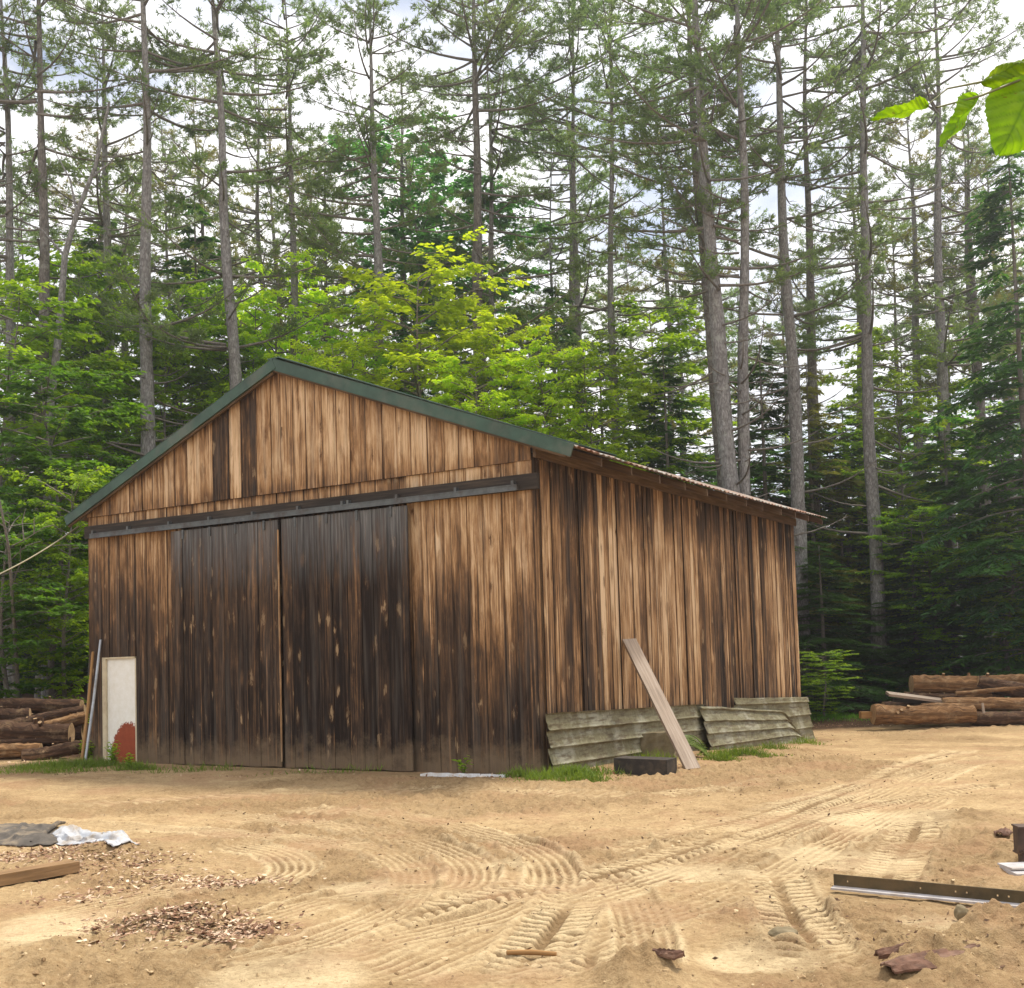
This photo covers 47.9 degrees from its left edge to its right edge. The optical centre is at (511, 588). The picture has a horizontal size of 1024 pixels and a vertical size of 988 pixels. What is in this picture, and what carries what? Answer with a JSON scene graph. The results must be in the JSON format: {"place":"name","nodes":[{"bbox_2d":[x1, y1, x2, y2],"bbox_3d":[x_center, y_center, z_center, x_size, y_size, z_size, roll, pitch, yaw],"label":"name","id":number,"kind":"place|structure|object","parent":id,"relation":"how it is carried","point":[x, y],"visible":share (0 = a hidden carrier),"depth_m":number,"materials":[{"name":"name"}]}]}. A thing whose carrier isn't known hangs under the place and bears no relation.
{"place":"outdoors","nodes":[
{"label":"outdoors","id":0,"kind":"place"},
{"bbox_2d":[0,668,1023,987],"bbox_3d":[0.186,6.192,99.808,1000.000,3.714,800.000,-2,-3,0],"label":"ground","id":1,"kind":"structure","parent":0,"point":[974,820],"depth_m":8.53,"materials":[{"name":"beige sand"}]},
{"bbox_2d":[0,441,62,696],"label":"beech sapling","id":2,"kind":"object","parent":1,"relation":"on","point":[8,489],"visible":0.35,"depth_m":26.48,"materials":[{"name":"green plant"}]},
{"bbox_2d":[0,178,69,678],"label":"pine tree","id":3,"kind":"object","parent":1,"relation":"on","point":[19,235],"visible":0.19,"depth_m":45.66,"materials":[{"name":"green plant"}]},
{"bbox_2d":[0,718,74,744],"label":"log","id":4,"kind":"object","parent":1,"relation":"on","point":[11,729],"visible":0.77,"depth_m":21.69,"materials":[{"name":"brown wood"}]},
{"bbox_2d":[0,860,79,885],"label":"timber","id":5,"kind":"object","parent":1,"relation":"on","point":[33,872],"visible":1,"depth_m":8.84,"materials":[{"name":"brown wood"}]},
{"bbox_2d":[0,500,88,698],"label":"beech sapling","id":6,"kind":"object","parent":1,"relation":"on","point":[25,616],"visible":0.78,"depth_m":24.41,"materials":[{"name":"green plant"}]},
{"bbox_2d":[0,0,106,697],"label":"pine tree","id":7,"kind":"object","parent":1,"relation":"on","point":[8,256],"visible":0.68,"depth_m":34.70,"materials":[{"name":"green plant"}]},
{"bbox_2d":[0,465,115,722],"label":"beech sapling","id":8,"kind":"object","parent":1,"relation":"on","point":[74,579],"visible":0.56,"depth_m":25.31,"materials":[{"name":"green plant"}]},
{"bbox_2d":[0,278,136,697],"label":"beech tree","id":9,"kind":"object","parent":1,"relation":"on","point":[37,427],"visible":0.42,"depth_m":30.83,"materials":[{"name":"green plant"}]},
{"bbox_2d":[0,243,139,682],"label":"maple tree","id":10,"kind":"object","parent":1,"relation":"on","point":[98,282],"visible":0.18,"depth_m":34.92,"materials":[{"name":"green plant"}]},
{"bbox_2d":[0,821,140,846],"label":"tarp","id":11,"kind":"object","parent":1,"relation":"on","point":[22,834],"visible":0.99,"depth_m":10.77,"materials":[{"name":"white plastic"}]},
{"bbox_2d":[25,102,127,698],"bbox_3d":[-12.179,-5.004,32.380,2.944,17.786,0.280,-2,-3,0],"label":"dead tree","id":12,"kind":"object","parent":1,"relation":"on","point":[62,292],"visible":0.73,"depth_m":32.60,"materials":[{"name":"grey wood"}]},
{"bbox_2d":[0,358,153,697],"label":"beech tree","id":13,"kind":"object","parent":1,"relation":"on","point":[123,408],"visible":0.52,"depth_m":27.85,"materials":[{"name":"green plant"}]},
{"bbox_2d":[0,0,158,698],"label":"pine tree","id":14,"kind":"object","parent":1,"relation":"on","point":[43,242],"visible":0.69,"depth_m":33.90,"materials":[{"name":"green plant"}]},
{"bbox_2d":[16,213,162,685],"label":"hemlock tree","id":15,"kind":"object","parent":1,"relation":"on","point":[93,244],"visible":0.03,"depth_m":42.70,"materials":[{"name":"green plant"}]},
{"bbox_2d":[0,224,180,694],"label":"beech tree","id":16,"kind":"object","parent":1,"relation":"on","point":[96,316],"visible":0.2,"depth_m":35.37,"materials":[{"name":"green plant"}]},
{"bbox_2d":[24,120,173,452],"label":"pine tree","id":17,"kind":"object","parent":1,"relation":"on","point":[61,196],"visible":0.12,"depth_m":52.56,"materials":[{"name":"green plant"}]},
{"bbox_2d":[0,0,232,481],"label":"pine tree","id":18,"kind":"object","parent":1,"relation":"on","point":[104,219],"visible":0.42,"depth_m":38.24,"materials":[{"name":"green plant"}]},
{"bbox_2d":[59,159,201,457],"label":"pine tree","id":19,"kind":"object","parent":1,"relation":"on","point":[124,346],"visible":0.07,"depth_m":44.58,"materials":[{"name":"green plant"}]},
{"bbox_2d":[53,300,252,467],"bbox_3d":[-10.394,-2.340,35.366,5.093,12.505,6.319,-3,-4,25],"label":"beech tree","id":20,"kind":"object","parent":1,"relation":"on","point":[163,355],"visible":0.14,"depth_m":35.08,"materials":[{"name":"green plant"}]},
{"bbox_2d":[12,0,295,492],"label":"pine tree","id":21,"kind":"object","parent":1,"relation":"on","point":[146,294],"visible":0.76,"depth_m":33.65,"materials":[{"name":"green plant"}]},
{"bbox_2d":[0,839,325,954],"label":"bark chips","id":22,"kind":"object","parent":1,"relation":"on","point":[225,934],"visible":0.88,"depth_m":7.28,"materials":[{"name":"brown wood"}]},
{"bbox_2d":[85,122,252,437],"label":"pine tree","id":23,"kind":"object","parent":1,"relation":"on","point":[177,176],"visible":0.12,"depth_m":50.69,"materials":[{"name":"green plant"}]},
{"bbox_2d":[110,261,248,462],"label":"maple tree","id":24,"kind":"object","parent":1,"relation":"on","point":[195,289],"visible":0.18,"depth_m":36.42,"materials":[{"name":"green plant"}]},
{"bbox_2d":[94,74,266,397],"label":"pine tree","id":25,"kind":"object","parent":1,"relation":"on","point":[198,145],"visible":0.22,"depth_m":51.22,"materials":[{"name":"green plant"}]},
{"bbox_2d":[139,179,228,430],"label":"hemlock tree","id":26,"kind":"object","parent":1,"relation":"on","point":[194,241],"visible":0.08,"depth_m":40.74,"materials":[{"name":"green plant"}]},
{"bbox_2d":[139,319,268,436],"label":"beech tree","id":27,"kind":"object","parent":1,"relation":"on","point":[200,372],"visible":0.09,"depth_m":35.87,"materials":[{"name":"green plant"}]},
{"bbox_2d":[69,0,356,420],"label":"pine tree","id":28,"kind":"object","parent":1,"relation":"on","point":[227,277],"visible":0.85,"depth_m":34.29,"materials":[{"name":"green plant"}]},
{"bbox_2d":[135,2,334,350],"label":"pine tree","id":29,"kind":"object","parent":1,"relation":"on","point":[257,231],"visible":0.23,"depth_m":44.80,"materials":[{"name":"green plant"}]},
{"bbox_2d":[186,284,319,401],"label":"maple tree","id":30,"kind":"object","parent":1,"relation":"on","point":[211,392],"visible":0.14,"depth_m":36.52,"materials":[{"name":"green plant"}]},
{"bbox_2d":[197,90,349,347],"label":"pine tree","id":31,"kind":"object","parent":1,"relation":"on","point":[265,141],"visible":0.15,"depth_m":51.47,"materials":[{"name":"green plant"}]},
{"bbox_2d":[201,247,370,405],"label":"maple tree","id":32,"kind":"object","parent":1,"relation":"on","point":[319,296],"visible":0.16,"depth_m":38.06,"materials":[{"name":"green plant"}]},
{"bbox_2d":[192,0,391,361],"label":"pine tree","id":33,"kind":"object","parent":1,"relation":"on","point":[302,37],"visible":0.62,"depth_m":37.77,"materials":[{"name":"green plant"}]},
{"bbox_2d":[255,148,398,378],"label":"pine tree","id":34,"kind":"object","parent":1,"relation":"on","point":[339,208],"visible":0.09,"depth_m":46.46,"materials":[{"name":"green plant"}]},
{"bbox_2d":[286,331,404,380],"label":"maple tree","id":35,"kind":"object","parent":1,"relation":"on","point":[353,353],"visible":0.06,"depth_m":33.62,"materials":[{"name":"green plant"}]},
{"bbox_2d":[234,0,469,390],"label":"pine tree","id":36,"kind":"object","parent":1,"relation":"on","point":[372,138],"visible":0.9,"depth_m":36.34,"materials":[{"name":"green plant"}]},
{"bbox_2d":[287,296,419,381],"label":"maple tree","id":37,"kind":"object","parent":1,"relation":"on","point":[332,331],"visible":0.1,"depth_m":36.40,"materials":[{"name":"green plant"}]},
{"bbox_2d":[299,51,469,395],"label":"pine tree","id":38,"kind":"object","parent":1,"relation":"on","point":[401,196],"visible":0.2,"depth_m":46.30,"materials":[{"name":"green plant"}]},
{"bbox_2d":[321,109,516,396],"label":"maple tree","id":39,"kind":"object","parent":1,"relation":"on","point":[436,181],"visible":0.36,"depth_m":44.17,"materials":[{"name":"green plant"}]},
{"bbox_2d":[308,226,530,417],"bbox_3d":[-2.815,-3.083,34.783,7.454,14.096,7.348,-1,-3,-7],"label":"maple tree","id":40,"kind":"object","parent":1,"relation":"on","point":[448,340],"visible":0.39,"depth_m":34.43,"materials":[{"name":"green plant"}]},
{"bbox_2d":[0,734,839,782],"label":"grass","id":41,"kind":"structure","parent":1,"relation":"on","point":[569,772],"depth_m":17.90,"materials":[{"name":"green plant"}]},
{"bbox_2d":[64,356,826,774],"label":"barn","id":42,"kind":"structure","parent":1,"relation":"on","point":[294,564],"depth_m":17.65,"materials":[{"name":"wood"}]},
{"bbox_2d":[102,656,136,761],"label":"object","id":43,"kind":"structure","parent":42,"relation":"in","point":[119,684],"depth_m":19.78,"materials":[{"name":"beige paint"}]},
{"bbox_2d":[171,520,282,766],"bbox_3d":[-4.582,0.894,18.365,2.343,3.836,0.048,-4,-4,31],"label":"sliding door","id":44,"kind":"structure","parent":42,"relation":"in","point":[225,622],"depth_m":18.34,"materials":[{"name":"brown wood"}]},
{"bbox_2d":[281,505,413,770],"bbox_3d":[-2.481,0.760,17.113,2.405,3.827,0.068,-4,-4,31],"label":"sliding door","id":45,"kind":"structure","parent":42,"relation":"in","point":[348,698],"depth_m":17.06,"materials":[{"name":"brown wood"}]},
{"bbox_2d":[390,158,563,416],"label":"maple tree","id":46,"kind":"object","parent":1,"relation":"on","point":[542,227],"visible":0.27,"depth_m":42.37,"materials":[{"name":"green plant"}]},
{"bbox_2d":[419,350,545,425],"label":"maple tree","id":47,"kind":"object","parent":1,"relation":"on","point":[454,364],"visible":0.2,"depth_m":32.84,"materials":[{"name":"green plant"}]},
{"bbox_2d":[339,0,626,411],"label":"pine tree","id":48,"kind":"object","parent":1,"relation":"on","point":[497,33],"visible":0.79,"depth_m":38.27,"materials":[{"name":"green plant"}]},
{"bbox_2d":[392,0,604,424],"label":"pine tree","id":49,"kind":"object","parent":1,"relation":"on","point":[514,157],"visible":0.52,"depth_m":40.67,"materials":[{"name":"green plant"}]},
{"bbox_2d":[424,301,594,440],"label":"maple tree","id":50,"kind":"object","parent":1,"relation":"on","point":[484,342],"visible":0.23,"depth_m":34.85,"materials":[{"name":"green plant"}]},
{"bbox_2d":[0,754,1023,987],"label":"soil clods","id":51,"kind":"object","parent":1,"relation":"on","point":[36,972],"visible":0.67,"depth_m":7.37,"materials":[{"name":"brown soil"}]},
{"bbox_2d":[466,115,621,435],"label":"pine tree","id":52,"kind":"object","parent":1,"relation":"on","point":[553,244],"visible":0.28,"depth_m":51.89,"materials":[{"name":"green plant"}]},
{"bbox_2d":[473,324,626,458],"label":"maple tree","id":53,"kind":"object","parent":1,"relation":"on","point":[551,400],"visible":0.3,"depth_m":33.52,"materials":[{"name":"green plant"}]},
{"bbox_2d":[451,0,695,445],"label":"pine tree","id":54,"kind":"object","parent":1,"relation":"on","point":[578,303],"visible":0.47,"depth_m":42.19,"materials":[{"name":"green plant"}]},
{"bbox_2d":[505,73,649,438],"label":"pine tree","id":55,"kind":"object","parent":1,"relation":"on","point":[587,301],"visible":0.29,"depth_m":51.88,"materials":[{"name":"green plant"}]},
{"bbox_2d":[501,348,668,471],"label":"maple tree","id":56,"kind":"object","parent":1,"relation":"on","point":[608,400],"visible":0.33,"depth_m":33.34,"materials":[{"name":"green plant"}]},
{"bbox_2d":[500,0,737,462],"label":"pine tree","id":57,"kind":"object","parent":1,"relation":"on","point":[614,72],"visible":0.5,"depth_m":40.68,"materials":[{"name":"green plant"}]},
{"bbox_2d":[614,756,676,775],"bbox_3d":[1.787,2.416,15.433,0.760,0.300,0.360,-2,-3,29],"label":"block","id":58,"kind":"object","parent":1,"relation":"on","point":[637,765],"depth_m":15.29,"materials":[{"name":"grey concrete"}]},
{"bbox_2d":[570,295,736,483],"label":"maple tree","id":59,"kind":"object","parent":1,"relation":"on","point":[672,334],"visible":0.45,"depth_m":40.10,"materials":[{"name":"green plant"}]},
{"bbox_2d":[622,638,700,769],"bbox_3d":[2.153,1.647,16.848,0.227,1.884,1.864,0,-4,-21],"label":"plank","id":60,"kind":"object","parent":1,"relation":"on","point":[670,724],"visible":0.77,"depth_m":16.76,"materials":[{"name":"grey wood"}]},
{"bbox_2d":[581,122,751,477],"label":"pine tree","id":61,"kind":"object","parent":1,"relation":"on","point":[647,288],"visible":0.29,"depth_m":46.80,"materials":[{"name":"green plant"}]},
{"bbox_2d":[550,0,792,497],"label":"pine tree","id":62,"kind":"object","parent":1,"relation":"on","point":[682,213],"visible":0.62,"depth_m":33.99,"materials":[{"name":"green plant"}]},
{"bbox_2d":[631,342,716,488],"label":"hemlock tree","id":63,"kind":"object","parent":1,"relation":"on","point":[666,431],"visible":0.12,"depth_m":38.38,"materials":[{"name":"green plant"}]},
{"bbox_2d":[547,0,856,496],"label":"pine tree","id":64,"kind":"object","parent":1,"relation":"on","point":[702,128],"visible":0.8,"depth_m":31.93,"materials":[{"name":"green plant"}]},
{"bbox_2d":[646,174,780,484],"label":"pine tree","id":65,"kind":"object","parent":1,"relation":"on","point":[732,353],"visible":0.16,"depth_m":61.42,"materials":[{"name":"green plant"}]},
{"bbox_2d":[613,0,848,535],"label":"pine tree","id":66,"kind":"object","parent":1,"relation":"on","point":[743,375],"visible":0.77,"depth_m":32.10,"materials":[{"name":"green plant"}]},
{"bbox_2d":[700,706,803,749],"bbox_3d":[4.711,2.614,21.994,0.363,0.993,4.988,-4,-4,31],"label":"metal sheet","id":67,"kind":"object","parent":1,"relation":"on","point":[730,727],"visible":0.85,"depth_m":21.52,"materials":[{"name":"metal"}]},
{"bbox_2d":[653,0,893,701],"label":"pine tree","id":68,"kind":"object","parent":1,"relation":"on","point":[796,467],"visible":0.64,"depth_m":35.05,"materials":[{"name":"green plant"}]},
{"bbox_2d":[729,228,835,497],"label":"pine tree","id":69,"kind":"object","parent":1,"relation":"on","point":[783,360],"visible":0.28,"depth_m":66.22,"materials":[{"name":"green plant"}]},
{"bbox_2d":[709,342,901,703],"bbox_3d":[8.416,-2.002,36.985,6.266,12.158,7.877,1,-4,-37],"label":"hemlock tree","id":70,"kind":"object","parent":1,"relation":"on","point":[769,415],"visible":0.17,"depth_m":37.19,"materials":[{"name":"green plant"}]},
{"bbox_2d":[708,0,944,668],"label":"pine tree","id":71,"kind":"object","parent":1,"relation":"on","point":[810,294],"visible":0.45,"depth_m":39.17,"materials":[{"name":"green plant"}]},
{"bbox_2d":[799,649,860,716],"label":"beech sapling","id":72,"kind":"object","parent":1,"relation":"on","point":[825,678],"visible":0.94,"depth_m":30.77,"materials":[{"name":"green plant"}]},
{"bbox_2d":[767,363,905,691],"bbox_3d":[10.158,-1.860,38.054,5.854,11.418,5.305,-4,-4,38],"label":"tree","id":73,"kind":"object","parent":1,"relation":"on","point":[832,480],"visible":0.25,"depth_m":37.98,"materials":[{"name":"green plant"}]},
{"bbox_2d":[767,419,907,652],"bbox_3d":[11.161,-0.988,39.302,4.792,9.343,4.862,-3,-4,26],"label":"maple tree","id":74,"kind":"object","parent":1,"relation":"on","point":[844,444],"visible":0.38,"depth_m":38.73,"materials":[{"name":"green plant"}]},
{"bbox_2d":[796,546,897,712],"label":"hemlock sapling","id":75,"kind":"object","parent":1,"relation":"on","point":[807,638],"visible":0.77,"depth_m":33.62,"materials":[{"name":"green plant"}]},
{"bbox_2d":[772,136,949,646],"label":"pine tree","id":76,"kind":"object","parent":1,"relation":"on","point":[897,195],"visible":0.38,"depth_m":50.13,"materials":[{"name":"green plant"}]},
{"bbox_2d":[722,0,1003,699],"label":"pine tree","id":77,"kind":"object","parent":1,"relation":"on","point":[865,307],"visible":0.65,"depth_m":36.25,"materials":[{"name":"green plant"}]},
{"bbox_2d":[804,401,948,691],"bbox_3d":[11.468,-1.241,40.277,8.964,10.666,7.130,-4,-4,38],"label":"hemlock tree","id":78,"kind":"object","parent":1,"relation":"on","point":[849,548],"visible":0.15,"depth_m":39.63,"materials":[{"name":"green plant"}]},
{"bbox_2d":[805,320,990,672],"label":"tree","id":79,"kind":"object","parent":1,"relation":"on","point":[886,355],"visible":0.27,"depth_m":42.96,"materials":[{"name":"green plant"}]},
{"bbox_2d":[844,187,962,589],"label":"pine tree","id":80,"kind":"object","parent":1,"relation":"on","point":[897,326],"visible":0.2,"depth_m":53.37,"materials":[{"name":"green plant"}]},
{"bbox_2d":[826,372,991,677],"bbox_3d":[13.449,-1.714,40.024,5.702,11.013,4.595,1,-4,-33],"label":"maple tree","id":81,"kind":"object","parent":1,"relation":"on","point":[901,420],"visible":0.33,"depth_m":39.92,"materials":[{"name":"green plant"}]},
{"bbox_2d":[817,81,1021,659],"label":"pine tree","id":82,"kind":"object","parent":1,"relation":"on","point":[915,319],"visible":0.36,"depth_m":47.40,"materials":[{"name":"green plant"}]},
{"bbox_2d":[843,529,1001,703],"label":"hemlock sapling","id":83,"kind":"object","parent":1,"relation":"on","point":[907,636],"visible":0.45,"depth_m":35.15,"materials":[{"name":"green plant"}]},
{"bbox_2d":[855,504,991,674],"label":"maple tree","id":84,"kind":"object","parent":1,"relation":"on","point":[936,560],"visible":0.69,"depth_m":34.81,"materials":[{"name":"green plant"}]},
{"bbox_2d":[870,704,976,724],"bbox_3d":[9.808,2.980,27.475,2.457,0.548,0.522,-2,-3,-1],"label":"log","id":85,"kind":"object","parent":1,"relation":"on","point":[908,714],"visible":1,"depth_m":27.29,"materials":[{"name":"brown wood"}]},
{"bbox_2d":[824,0,1023,666],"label":"pine tree","id":86,"kind":"object","parent":1,"relation":"on","point":[940,341],"visible":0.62,"depth_m":41.40,"materials":[{"name":"green plant"}]},
{"bbox_2d":[831,874,1023,907],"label":"steel beam","id":87,"kind":"structure","parent":1,"relation":"on","point":[912,889],"depth_m":7.11,"materials":[{"name":"grey metal"}]},
{"bbox_2d":[880,943,979,973],"bbox_3d":[2.034,1.776,5.550,0.620,0.050,0.204,0,1,-29],"label":"bark slab","id":88,"kind":"object","parent":1,"relation":"on","point":[915,961],"depth_m":5.45,"materials":[{"name":"brown wood"}]},
{"bbox_2d":[881,701,980,711],"bbox_3d":[10.380,3.000,28.427,2.441,0.537,0.460,-2,-3,0],"label":"log","id":89,"kind":"object","parent":1,"relation":"on","point":[892,703],"visible":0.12,"depth_m":28.31,"materials":[{"name":"brown wood"}]},
{"bbox_2d":[903,691,1004,698],"bbox_3d":[10.896,2.655,28.404,2.475,0.325,0.261,-2,-3,-3],"label":"log","id":90,"kind":"object","parent":89,"relation":"on","point":[941,695],"visible":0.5,"depth_m":28.30,"materials":[{"name":"brown wood"}]},
{"bbox_2d":[909,673,1006,692],"bbox_3d":[11.054,2.353,28.572,2.315,0.546,0.517,-2,-3,0],"label":"log","id":91,"kind":"object","parent":90,"relation":"on","point":[924,683],"visible":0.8,"depth_m":28.38,"materials":[{"name":"brown wood"}]},
{"bbox_2d":[850,427,1023,697],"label":"hemlock tree","id":92,"kind":"object","parent":1,"relation":"on","point":[943,487],"visible":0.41,"depth_m":35.54,"materials":[{"name":"green plant"}]},
{"bbox_2d":[880,85,1023,675],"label":"pine tree","id":93,"kind":"object","parent":1,"relation":"on","point":[950,257],"visible":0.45,"depth_m":44.54,"materials":[{"name":"green plant"}]},
{"bbox_2d":[889,125,1023,669],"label":"pine tree","id":94,"kind":"object","parent":1,"relation":"on","point":[925,245],"visible":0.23,"depth_m":46.53,"materials":[{"name":"green plant"}]},
{"bbox_2d":[897,390,1023,671],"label":"maple tree","id":95,"kind":"object","parent":1,"relation":"on","point":[963,476],"visible":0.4,"depth_m":35.07,"materials":[{"name":"green plant"}]},
{"bbox_2d":[909,142,1023,711],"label":"hemlock tree","id":96,"kind":"object","parent":1,"relation":"on","point":[980,391],"visible":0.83,"depth_m":33.38,"materials":[{"name":"green plant"}]},
{"bbox_2d":[930,139,1023,667],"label":"pine tree","id":97,"kind":"object","parent":1,"relation":"on","point":[1021,198],"visible":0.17,"depth_m":48.60,"materials":[{"name":"green plant"}]},
{"bbox_2d":[938,506,1023,670],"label":"maple tree","id":98,"kind":"object","parent":1,"relation":"on","point":[994,525],"visible":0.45,"depth_m":33.22,"materials":[{"name":"green plant"}]},
{"bbox_2d":[0,0,1023,532],"label":"sky","id":99,"kind":"structure","parent":0,"point":[22,128],"materials":[{"name":"white"}]},
{"bbox_2d":[870,59,1023,155],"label":"leafy twig","id":100,"kind":"object","parent":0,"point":[1004,107],"visible":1,"depth_m":1.24,"materials":[{"name":"green plant"}]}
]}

